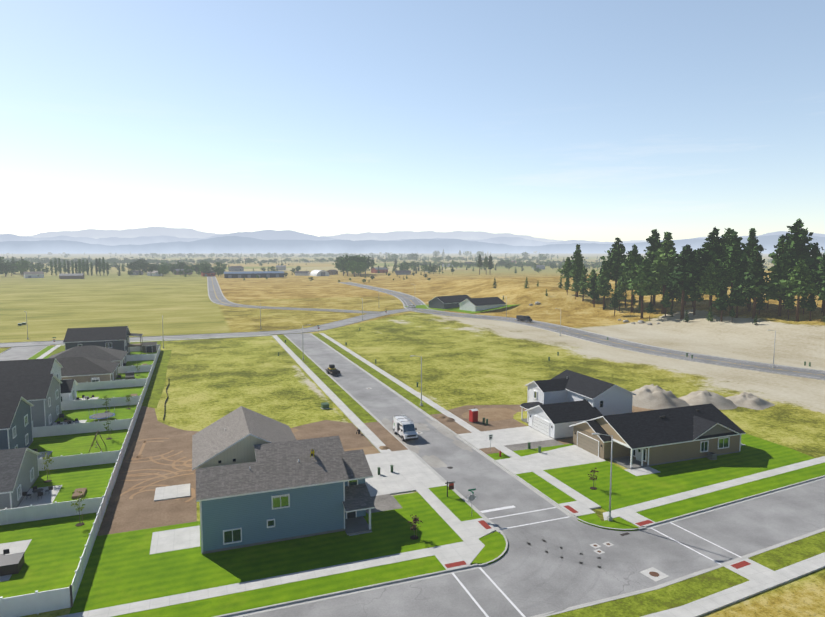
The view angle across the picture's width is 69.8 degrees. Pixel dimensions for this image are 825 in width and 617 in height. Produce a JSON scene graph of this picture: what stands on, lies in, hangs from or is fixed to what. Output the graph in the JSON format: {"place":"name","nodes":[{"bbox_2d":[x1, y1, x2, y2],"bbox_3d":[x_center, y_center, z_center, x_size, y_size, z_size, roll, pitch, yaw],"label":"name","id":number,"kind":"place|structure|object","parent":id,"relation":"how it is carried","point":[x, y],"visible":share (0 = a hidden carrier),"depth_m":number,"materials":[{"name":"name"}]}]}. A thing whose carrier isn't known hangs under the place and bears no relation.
{"place":"outdoors","nodes":[
{"label":"outdoors","id":0,"kind":"place"},
{"bbox_2d":[310,270,328,275],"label":"dome building","id":1,"kind":"structure","parent":0,"point":[319,273],"depth_m":723.02,"materials":[{"name":"white fabric"}]},
{"bbox_2d":[0,253,824,616],"bbox_3d":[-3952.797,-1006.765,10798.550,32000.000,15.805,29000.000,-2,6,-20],"label":"ground","id":2,"kind":"structure","parent":0,"point":[456,361],"depth_m":195.76,"materials":[{"name":"plant"}]},
{"bbox_2d":[0,262,13,276],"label":"deciduous tree","id":3,"kind":"object","parent":2,"relation":"on","point":[4,268],"visible":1,"depth_m":701.41,"materials":[{"name":"green plant"}]},
{"bbox_2d":[0,396,33,449],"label":"house","id":4,"kind":"structure","parent":2,"relation":"on","point":[16,430],"depth_m":83.09,"materials":[{"name":"concrete"}]},
{"bbox_2d":[0,447,40,509],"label":"house","id":5,"kind":"structure","parent":2,"relation":"on","point":[19,471],"depth_m":68.58,"materials":[{"name":"concrete"}]},
{"bbox_2d":[12,260,32,275],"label":"deciduous tree","id":6,"kind":"object","parent":2,"relation":"on","point":[24,264],"visible":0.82,"depth_m":729.68,"materials":[{"name":"green plant"}]},
{"bbox_2d":[0,374,61,426],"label":"house","id":7,"kind":"structure","parent":2,"relation":"on","point":[41,393],"depth_m":96.71,"materials":[{"name":"concrete"}]},
{"bbox_2d":[23,271,43,277],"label":"farm building","id":8,"kind":"structure","parent":2,"relation":"on","point":[38,274],"depth_m":671.32,"materials":[{"name":"white metal"}]},
{"bbox_2d":[0,358,78,401],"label":"house","id":9,"kind":"structure","parent":2,"relation":"on","point":[68,390],"depth_m":111.86,"materials":[{"name":"concrete"}]},
{"bbox_2d":[0,379,124,581],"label":"patio slabs","id":10,"kind":"structure","parent":2,"relation":"on","point":[22,546],"depth_m":68.96,"materials":[{"name":"concrete"}]},
{"bbox_2d":[0,552,24,575],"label":"hot tub","id":11,"kind":"object","parent":10,"relation":"on","point":[10,564],"visible":1,"depth_m":53.59,"materials":[{"name":"grey"}]},
{"bbox_2d":[22,486,52,499],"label":"patio furniture","id":12,"kind":"object","parent":10,"relation":"on","point":[38,491],"visible":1,"depth_m":70.01,"materials":[{"name":"grey"}]},
{"bbox_2d":[57,418,77,424],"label":"patio furniture","id":13,"kind":"object","parent":10,"relation":"on","point":[68,421],"visible":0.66,"depth_m":99.37,"materials":[{"name":"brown wood"}]},
{"bbox_2d":[59,273,83,278],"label":"farm building","id":14,"kind":"structure","parent":2,"relation":"on","point":[73,276],"depth_m":649.06,"materials":[{"name":"grey metal"}]},
{"bbox_2d":[0,344,160,616],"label":"vinyl fence","id":15,"kind":"object","parent":2,"relation":"on","point":[36,602],"visible":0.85,"depth_m":78.64,"materials":[{"name":"white plastic"}]},
{"bbox_2d":[0,341,161,597],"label":"backyard lawns","id":16,"kind":"structure","parent":2,"relation":"on","point":[54,551],"depth_m":70.41,"materials":[{"name":"green plant"}]},
{"bbox_2d":[40,451,53,482],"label":"young tree","id":17,"kind":"object","parent":16,"relation":"on","point":[46,467],"visible":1,"depth_m":74.85,"materials":[{"name":"green plant"}]},
{"bbox_2d":[70,488,85,526],"bbox_3d":[-35.435,21.060,62.944,1.553,4.059,1.446,-2,6,-20],"label":"young tree","id":18,"kind":"object","parent":16,"relation":"on","point":[79,510],"visible":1,"depth_m":62.93,"materials":[{"name":"green plant"}]},
{"bbox_2d":[89,405,114,421],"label":"trampoline","id":19,"kind":"object","parent":16,"relation":"on","point":[100,416],"visible":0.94,"depth_m":102.43,"materials":[{"name":"grey"}]},
{"bbox_2d":[72,364,146,498],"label":"garden beds","id":20,"kind":"object","parent":16,"relation":"on","point":[83,492],"visible":0.47,"depth_m":71.14,"materials":[{"name":"brown wood"}]},
{"bbox_2d":[56,357,119,382],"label":"house","id":21,"kind":"structure","parent":2,"relation":"on","point":[81,369],"depth_m":128.26,"materials":[{"name":"concrete"}]},
{"bbox_2d":[49,345,127,366],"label":"house","id":22,"kind":"structure","parent":2,"relation":"on","point":[103,353],"depth_m":144.36,"materials":[{"name":"concrete"}]},
{"bbox_2d":[63,326,142,354],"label":"house","id":23,"kind":"structure","parent":2,"relation":"on","point":[116,337],"depth_m":158.79,"materials":[{"name":"concrete"}]},
{"bbox_2d":[139,262,149,272],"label":"deciduous tree","id":24,"kind":"object","parent":2,"relation":"on","point":[145,266],"visible":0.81,"depth_m":772.20,"materials":[{"name":"green plant"}]},
{"bbox_2d":[141,342,156,352],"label":"shed","id":25,"kind":"structure","parent":2,"relation":"on","point":[148,346],"depth_m":171.86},
{"bbox_2d":[201,271,215,275],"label":"farm building","id":26,"kind":"structure","parent":2,"relation":"on","point":[206,273],"depth_m":717.46,"materials":[{"name":"brown"}]},
{"bbox_2d":[228,266,243,270],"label":"farm building","id":27,"kind":"structure","parent":2,"relation":"on","point":[235,268],"depth_m":911.30,"materials":[{"name":"grey metal"}]},
{"bbox_2d":[224,271,283,277],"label":"long barn","id":28,"kind":"object","parent":2,"relation":"on","point":[260,274],"visible":0.91,"depth_m":677.28,"materials":[{"name":"grey metal"}]},
{"bbox_2d":[192,406,374,553],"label":"blue house","id":29,"kind":"structure","parent":2,"relation":"on","point":[261,479],"depth_m":60.91,"materials":[{"name":"wood"}]},
{"bbox_2d":[295,271,309,275],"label":"farm building","id":30,"kind":"structure","parent":2,"relation":"on","point":[302,273],"depth_m":741.83,"materials":[{"name":"white metal"}]},
{"bbox_2d":[336,261,347,275],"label":"deciduous tree","id":31,"kind":"object","parent":2,"relation":"on","point":[342,267],"visible":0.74,"depth_m":724.79,"materials":[{"name":"green plant"}]},
{"bbox_2d":[336,254,355,275],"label":"deciduous tree","id":32,"kind":"object","parent":2,"relation":"on","point":[347,258],"visible":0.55,"depth_m":726.75,"materials":[{"name":"green plant"}]},
{"bbox_2d":[346,260,362,276],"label":"deciduous tree","id":33,"kind":"object","parent":2,"relation":"on","point":[351,268],"visible":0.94,"depth_m":699.53,"materials":[{"name":"green plant"}]},
{"bbox_2d":[352,255,368,274],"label":"deciduous tree","id":34,"kind":"object","parent":2,"relation":"on","point":[359,259],"visible":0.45,"depth_m":729.29,"materials":[{"name":"green plant"}]},
{"bbox_2d":[353,262,368,275],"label":"deciduous tree","id":35,"kind":"object","parent":2,"relation":"on","point":[360,269],"visible":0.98,"depth_m":699.30,"materials":[{"name":"green plant"}]},
{"bbox_2d":[362,255,376,273],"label":"deciduous tree","id":36,"kind":"object","parent":2,"relation":"on","point":[371,263],"visible":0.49,"depth_m":763.43,"materials":[{"name":"green plant"}]},
{"bbox_2d":[98,350,653,535],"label":"dirt patches","id":37,"kind":"object","parent":2,"relation":"on","point":[158,454],"visible":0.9,"depth_m":86.64,"materials":[{"name":"soil"}]},
{"bbox_2d":[469,407,477,422],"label":"portable toilet","id":38,"kind":"object","parent":37,"relation":"on","point":[473,415],"visible":1,"depth_m":101.31,"materials":[{"name":"red plastic"}]},
{"bbox_2d":[371,267,387,272],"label":"farm building","id":39,"kind":"structure","parent":2,"relation":"on","point":[381,270],"depth_m":816.36,"materials":[{"name":"brown"}]},
{"bbox_2d":[395,270,410,274],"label":"farm building","id":40,"kind":"structure","parent":2,"relation":"on","point":[402,272],"depth_m":742.36,"materials":[{"name":"grey metal"}]},
{"bbox_2d":[0,277,824,616],"bbox_3d":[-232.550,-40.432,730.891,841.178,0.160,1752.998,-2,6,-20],"label":"curb","id":41,"kind":"structure","parent":2,"relation":"on","point":[428,575],"depth_m":66.08,"materials":[{"name":"concrete"}]},
{"bbox_2d":[27,333,824,616],"bbox_3d":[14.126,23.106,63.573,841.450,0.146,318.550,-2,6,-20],"label":"lawn verge","id":42,"kind":"structure","parent":2,"relation":"on","point":[123,568],"depth_m":58.65,"materials":[{"name":"green plant"}]},
{"bbox_2d":[408,516,421,539],"bbox_3d":[0.199,22.201,60.238,1.384,2.300,1.457,-2,6,-20],"label":"young tree","id":43,"kind":"object","parent":42,"relation":"on","point":[414,536],"visible":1,"depth_m":60.13,"materials":[{"name":"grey plant"}]},
{"bbox_2d":[412,355,422,405],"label":"lamp post","id":44,"kind":"object","parent":42,"relation":"on","point":[421,404],"visible":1,"depth_m":111.66,"materials":[{"name":"metal"}]},
{"bbox_2d":[467,488,475,516],"bbox_3d":[6.501,21.326,64.948,0.806,3.150,0.749,2,6,23],"label":"stop sign","id":45,"kind":"object","parent":42,"relation":"on","point":[471,497],"visible":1,"depth_m":64.84,"materials":[{"name":"grey metal"}]},
{"bbox_2d":[587,467,600,489],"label":"young tree","id":46,"kind":"object","parent":42,"relation":"on","point":[593,487],"visible":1,"depth_m":72.63,"materials":[{"name":"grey plant"}]},
{"bbox_2d":[592,433,612,520],"bbox_3d":[20.414,18.157,63.679,2.450,9.700,0.440,-1,5,-6],"label":"lamp post","id":47,"kind":"object","parent":42,"relation":"on","point":[609,517],"visible":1,"depth_m":63.76,"materials":[{"name":"metal"}]},
{"bbox_2d":[707,452,716,459],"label":"ac unit","id":48,"kind":"object","parent":42,"relation":"on","point":[711,456],"visible":1,"depth_m":82.89,"materials":[{"name":"grey metal"}]},
{"bbox_2d":[445,481,454,496],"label":"real estate sign","id":49,"kind":"object","parent":2,"relation":"on","point":[451,485],"visible":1,"depth_m":70.32,"materials":[{"name":"red"}]},
{"bbox_2d":[435,304,520,313],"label":"dirt yard","id":50,"kind":"structure","parent":2,"relation":"on","point":[463,311],"depth_m":293.01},
{"bbox_2d":[476,254,482,274],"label":"pine tree","id":51,"kind":"object","parent":2,"relation":"on","point":[479,264],"visible":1,"depth_m":725.76,"materials":[{"name":"green plant"}]},
{"bbox_2d":[556,257,572,291],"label":"pine tree","id":52,"kind":"object","parent":2,"relation":"on","point":[566,266],"visible":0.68,"depth_m":307.53,"materials":[{"name":"green plant"}]},
{"bbox_2d":[563,272,570,294],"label":"pine tree","id":53,"kind":"object","parent":2,"relation":"on","point":[567,284],"visible":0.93,"depth_m":302.25,"materials":[{"name":"green plant"}]},
{"bbox_2d":[570,278,580,298],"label":"pine tree","id":54,"kind":"object","parent":2,"relation":"on","point":[575,285],"visible":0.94,"depth_m":292.40,"materials":[{"name":"green plant"}]},
{"bbox_2d":[520,370,635,439],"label":"white house","id":55,"kind":"structure","parent":2,"relation":"on","point":[557,406],"depth_m":97.94,"materials":[{"name":"wood"}]},
{"bbox_2d":[568,244,587,296],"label":"pine tree","id":56,"kind":"object","parent":2,"relation":"on","point":[576,269],"visible":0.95,"depth_m":294.07,"materials":[{"name":"green plant"}]},
{"bbox_2d":[577,268,587,300],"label":"pine tree","id":57,"kind":"object","parent":2,"relation":"on","point":[583,278],"visible":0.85,"depth_m":287.62,"materials":[{"name":"green plant"}]},
{"bbox_2d":[581,269,598,303],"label":"pine tree","id":58,"kind":"object","parent":2,"relation":"on","point":[588,282],"visible":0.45,"depth_m":282.49,"materials":[{"name":"green plant"}]},
{"bbox_2d":[586,275,600,306],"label":"pine tree","id":59,"kind":"object","parent":2,"relation":"on","point":[593,294],"visible":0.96,"depth_m":276.42,"materials":[{"name":"green plant"}]},
{"bbox_2d":[595,260,612,308],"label":"pine tree","id":60,"kind":"object","parent":2,"relation":"on","point":[604,287],"visible":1,"depth_m":270.51,"materials":[{"name":"green plant"}]},
{"bbox_2d":[595,237,628,287],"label":"pine tree","id":61,"kind":"object","parent":2,"relation":"on","point":[615,257],"visible":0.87,"depth_m":271.83,"materials":[{"name":"green plant"}]},
{"bbox_2d":[609,293,621,315],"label":"pine tree","id":62,"kind":"object","parent":2,"relation":"on","point":[615,302],"visible":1,"depth_m":255.37,"materials":[{"name":"green plant"}]},
{"bbox_2d":[611,278,626,311],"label":"pine tree","id":63,"kind":"object","parent":2,"relation":"on","point":[619,290],"visible":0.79,"depth_m":262.17,"materials":[{"name":"green plant"}]},
{"bbox_2d":[617,244,642,312],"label":"pine tree","id":64,"kind":"object","parent":2,"relation":"on","point":[634,258],"visible":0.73,"depth_m":255.20,"materials":[{"name":"green plant"}]},
{"bbox_2d":[620,258,661,318],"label":"pine tree","id":65,"kind":"object","parent":2,"relation":"on","point":[645,278],"visible":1,"depth_m":241.18,"materials":[{"name":"green plant"}]},
{"bbox_2d":[637,266,662,303],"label":"pine tree","id":66,"kind":"object","parent":2,"relation":"on","point":[656,293],"visible":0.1,"depth_m":250.81,"materials":[{"name":"green plant"}]},
{"bbox_2d":[645,302,655,319],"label":"pine tree","id":67,"kind":"object","parent":2,"relation":"on","point":[650,308],"visible":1,"depth_m":237.54,"materials":[{"name":"green plant"}]},
{"bbox_2d":[644,229,661,305],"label":"pine tree","id":68,"kind":"object","parent":2,"relation":"on","point":[653,241],"visible":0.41,"depth_m":259.71,"materials":[{"name":"green plant"}]},
{"bbox_2d":[569,403,745,468],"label":"brown house","id":69,"kind":"structure","parent":2,"relation":"on","point":[641,439],"depth_m":83.74,"materials":[{"name":"wood"}]},
{"bbox_2d":[631,384,690,409],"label":"mound","id":70,"kind":"object","parent":2,"relation":"on","point":[652,396],"visible":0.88,"depth_m":112.56,"materials":[{"name":"beige sand"}]},
{"bbox_2d":[651,232,679,312],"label":"pine tree","id":71,"kind":"object","parent":2,"relation":"on","point":[666,251],"visible":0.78,"depth_m":242.82,"materials":[{"name":"green plant"}]},
{"bbox_2d":[661,290,671,316],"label":"pine tree","id":72,"kind":"object","parent":2,"relation":"on","point":[665,302],"visible":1,"depth_m":238.43,"materials":[{"name":"green plant"}]},
{"bbox_2d":[666,285,679,308],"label":"pine tree","id":73,"kind":"object","parent":2,"relation":"on","point":[671,292],"visible":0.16,"depth_m":247.78,"materials":[{"name":"green plant"}]},
{"bbox_2d":[673,290,689,301],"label":"pine tree","id":74,"kind":"object","parent":2,"relation":"on","point":[678,295],"visible":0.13,"depth_m":241.57,"materials":[{"name":"green plant"}]},
{"bbox_2d":[664,244,703,318],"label":"pine tree","id":75,"kind":"object","parent":2,"relation":"on","point":[684,276],"visible":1,"depth_m":227.79,"materials":[{"name":"green plant"}]},
{"bbox_2d":[685,248,704,314],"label":"pine tree","id":76,"kind":"object","parent":2,"relation":"on","point":[694,296],"visible":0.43,"depth_m":231.16,"materials":[{"name":"green plant"}]},
{"bbox_2d":[679,390,737,409],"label":"mound","id":77,"kind":"object","parent":2,"relation":"on","point":[718,401],"visible":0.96,"depth_m":112.56,"materials":[{"name":"beige sand"}]},
{"bbox_2d":[692,227,726,310],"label":"pine tree","id":78,"kind":"object","parent":2,"relation":"on","point":[711,249],"visible":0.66,"depth_m":229.21,"materials":[{"name":"green plant"}]},
{"bbox_2d":[694,262,727,315],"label":"pine tree","id":79,"kind":"object","parent":2,"relation":"on","point":[709,283],"visible":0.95,"depth_m":224.23,"materials":[{"name":"green plant"}]},
{"bbox_2d":[712,280,733,321],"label":"pine tree","id":80,"kind":"object","parent":2,"relation":"on","point":[721,302],"visible":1,"depth_m":214.53,"materials":[{"name":"green plant"}]},
{"bbox_2d":[715,228,734,300],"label":"pine tree","id":81,"kind":"object","parent":2,"relation":"on","point":[729,231],"visible":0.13,"depth_m":231.00,"materials":[{"name":"green plant"}]},
{"bbox_2d":[710,231,749,310],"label":"pine tree","id":82,"kind":"object","parent":2,"relation":"on","point":[736,253],"visible":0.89,"depth_m":220.02,"materials":[{"name":"green plant"}]},
{"bbox_2d":[729,263,750,317],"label":"pine tree","id":83,"kind":"object","parent":2,"relation":"on","point":[739,297],"visible":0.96,"depth_m":215.20,"materials":[{"name":"green plant"}]},
{"bbox_2d":[743,248,753,310],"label":"pine tree","id":84,"kind":"object","parent":2,"relation":"on","point":[749,307],"visible":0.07,"depth_m":222.33,"materials":[{"name":"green plant"}]},
{"bbox_2d":[725,392,774,409],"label":"mound","id":85,"kind":"object","parent":2,"relation":"on","point":[749,400],"visible":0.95,"depth_m":112.64,"materials":[{"name":"beige sand"}]},
{"bbox_2d":[741,228,766,307],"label":"pine tree","id":86,"kind":"object","parent":2,"relation":"on","point":[752,240],"visible":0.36,"depth_m":225.30,"materials":[{"name":"green plant"}]},
{"bbox_2d":[738,246,771,318],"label":"pine tree","id":87,"kind":"object","parent":2,"relation":"on","point":[753,282],"visible":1,"depth_m":209.35,"materials":[{"name":"green plant"}]},
{"bbox_2d":[752,293,768,314],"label":"pine tree","id":88,"kind":"object","parent":2,"relation":"on","point":[761,303],"visible":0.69,"depth_m":214.64,"materials":[{"name":"green plant"}]},
{"bbox_2d":[762,235,796,315],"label":"pine tree","id":89,"kind":"object","parent":2,"relation":"on","point":[780,268],"visible":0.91,"depth_m":206.94,"materials":[{"name":"green plant"}]},
{"bbox_2d":[781,290,796,318],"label":"pine tree","id":90,"kind":"object","parent":2,"relation":"on","point":[789,304],"visible":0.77,"depth_m":202.85,"materials":[{"name":"green plant"}]},
{"bbox_2d":[772,218,823,307],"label":"pine tree","id":91,"kind":"object","parent":2,"relation":"on","point":[798,239],"visible":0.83,"depth_m":213.72,"materials":[{"name":"green plant"}]},
{"bbox_2d":[774,259,823,320],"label":"pine tree","id":92,"kind":"object","parent":2,"relation":"on","point":[799,282],"visible":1,"depth_m":196.49,"materials":[{"name":"green plant"}]},
{"bbox_2d":[799,295,808,314],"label":"pine tree","id":93,"kind":"object","parent":2,"relation":"on","point":[803,301],"visible":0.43,"depth_m":205.69,"materials":[{"name":"green plant"}]},
{"bbox_2d":[804,293,817,320],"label":"pine tree","id":94,"kind":"object","parent":2,"relation":"on","point":[810,304],"visible":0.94,"depth_m":196.57,"materials":[{"name":"green plant"}]},
{"bbox_2d":[804,242,821,282],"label":"pine tree","id":95,"kind":"object","parent":2,"relation":"on","point":[813,251],"visible":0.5,"depth_m":212.72,"materials":[{"name":"green plant"}]},
{"bbox_2d":[807,252,824,315],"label":"pine tree","id":96,"kind":"object","parent":2,"relation":"on","point":[820,271],"visible":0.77,"depth_m":199.03,"materials":[{"name":"green plant"}]},
{"bbox_2d":[815,276,824,300],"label":"pine tree","id":97,"kind":"object","parent":2,"relation":"on","point":[821,294],"visible":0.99,"depth_m":191.60,"materials":[{"name":"green plant"}]},
{"bbox_2d":[0,263,824,616],"bbox_3d":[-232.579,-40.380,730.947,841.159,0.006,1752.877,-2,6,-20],"label":"street","id":98,"kind":"structure","parent":0,"point":[748,527],"depth_m":61.62,"materials":[{"name":"grey asphalt"}]},
{"bbox_2d":[325,364,340,374],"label":"tractor","id":99,"kind":"object","parent":98,"relation":"on","point":[331,369],"visible":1,"depth_m":141.91,"materials":[{"name":"grey"}]},
{"bbox_2d":[393,414,417,440],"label":"white van","id":100,"kind":"object","parent":98,"relation":"on","point":[404,429],"visible":1,"depth_m":91.82,"materials":[{"name":"white metal"}]},
{"bbox_2d":[211,277,823,616],"bbox_3d":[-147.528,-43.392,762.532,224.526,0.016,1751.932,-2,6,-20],"label":"road markings","id":101,"kind":"object","parent":98,"relation":"on","point":[654,574],"depth_m":55.65,"materials":[{"name":"white paint"}]},
{"bbox_2d":[516,315,531,321],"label":"dump truck","id":102,"kind":"object","parent":98,"relation":"on","point":[523,318],"visible":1,"depth_m":247.69,"materials":[{"name":"grey metal"}]},
{"bbox_2d":[0,235,824,253],"bbox_3d":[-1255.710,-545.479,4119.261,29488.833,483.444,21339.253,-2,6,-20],"label":"mountain range","id":103,"kind":"structure","parent":0,"point":[230,244],"depth_m":14317.52,"materials":[{"name":"blue"}]},
{"bbox_2d":[0,230,824,245],"bbox_3d":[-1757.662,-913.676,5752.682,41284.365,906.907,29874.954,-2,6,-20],"label":"mountain range","id":104,"kind":"structure","parent":0,"point":[282,235],"depth_m":19856.77,"materials":[{"name":"blue stone"}]},
{"bbox_2d":[0,0,824,241],"label":"sky","id":105,"kind":"structure","parent":0,"point":[565,120],"materials":[{"name":"blue"}]},
{"bbox_2d":[23,227,818,241],"bbox_3d":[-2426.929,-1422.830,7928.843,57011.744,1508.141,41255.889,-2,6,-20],"label":"mountain range","id":106,"kind":"structure","parent":0,"point":[193,233],"depth_m":27308.52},
{"bbox_2d":[37,333,824,616],"bbox_3d":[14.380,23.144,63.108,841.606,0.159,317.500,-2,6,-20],"label":"pavement","id":107,"kind":"structure","parent":0,"point":[411,472],"depth_m":67.61,"materials":[{"name":"concrete"}]},
{"bbox_2d":[404,304,459,310],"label":"dark lawn","id":108,"kind":"structure","parent":0,"point":[421,306],"depth_m":312.06,"materials":[{"name":"green plant"}]},
{"bbox_2d":[428,295,505,311],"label":"house","id":109,"kind":"structure","parent":0,"point":[475,304],"depth_m":299.06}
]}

